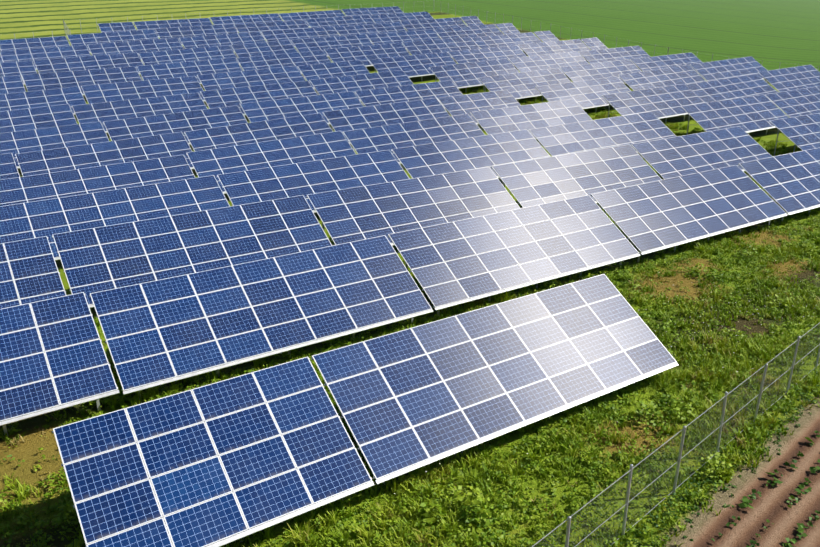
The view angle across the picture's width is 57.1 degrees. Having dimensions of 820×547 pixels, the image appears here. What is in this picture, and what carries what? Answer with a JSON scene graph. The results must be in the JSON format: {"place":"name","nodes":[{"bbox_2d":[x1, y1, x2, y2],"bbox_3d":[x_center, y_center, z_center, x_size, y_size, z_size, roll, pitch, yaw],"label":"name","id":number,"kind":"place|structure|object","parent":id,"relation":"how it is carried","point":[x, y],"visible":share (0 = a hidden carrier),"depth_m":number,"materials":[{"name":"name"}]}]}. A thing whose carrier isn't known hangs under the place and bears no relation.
{"place":"outdoors","nodes":[
{"label":"outdoors","id":0,"kind":"place"},
{"bbox_2d":[0,0,819,546],"bbox_3d":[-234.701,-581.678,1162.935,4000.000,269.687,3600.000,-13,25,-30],"label":"terrain","id":1,"kind":"structure","parent":0,"point":[772,34],"depth_m":28.94,"materials":[{"name":"green plant"}]},
{"bbox_2d":[6,1,433,38],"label":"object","id":2,"kind":"object","parent":1,"relation":"on","point":[67,31],"visible":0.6,"depth_m":122.61,"materials":[{"name":"metal"}]},
{"bbox_2d":[0,86,819,546],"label":"meadow grass","id":3,"kind":"structure","parent":1,"relation":"on","point":[710,338],"depth_m":23.12,"materials":[{"name":"green plant"}]},
{"bbox_2d":[0,17,819,546],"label":"solar table frames","id":4,"kind":"structure","parent":1,"relation":"on","point":[356,489],"depth_m":24.20,"materials":[{"name":"silver metal"}]},
{"bbox_2d":[0,6,819,546],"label":"solar panels","id":5,"kind":"object","parent":4,"relation":"on","point":[172,264],"visible":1,"depth_m":36.31,"materials":[{"name":"blue glass"}]},
{"bbox_2d":[0,186,819,546],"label":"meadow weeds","id":6,"kind":"object","parent":1,"relation":"on","point":[574,504],"visible":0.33,"depth_m":21.97,"materials":[{"name":"green plant"}]},
{"bbox_2d":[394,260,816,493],"bbox_3d":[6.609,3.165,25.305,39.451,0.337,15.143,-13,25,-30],"label":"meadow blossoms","id":7,"kind":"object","parent":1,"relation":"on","point":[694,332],"visible":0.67,"depth_m":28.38,"materials":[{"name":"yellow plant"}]},
{"bbox_2d":[448,3,818,68],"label":"fence wires","id":8,"kind":"object","parent":1,"relation":"on","point":[586,31],"visible":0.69,"depth_m":124.39,"materials":[{"name":"metal"}]},
{"bbox_2d":[532,323,819,546],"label":"fence wires","id":9,"kind":"object","parent":1,"relation":"on","point":[627,501],"visible":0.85,"depth_m":19.58,"materials":[{"name":"grey metal"}]},
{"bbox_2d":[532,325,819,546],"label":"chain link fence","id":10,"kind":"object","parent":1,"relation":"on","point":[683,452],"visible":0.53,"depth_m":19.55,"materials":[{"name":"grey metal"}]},
{"bbox_2d":[610,365,819,546],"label":"plants","id":11,"kind":"object","parent":1,"relation":"on","point":[747,501],"visible":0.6,"depth_m":19.73,"materials":[{"name":"green plant"}]}
]}

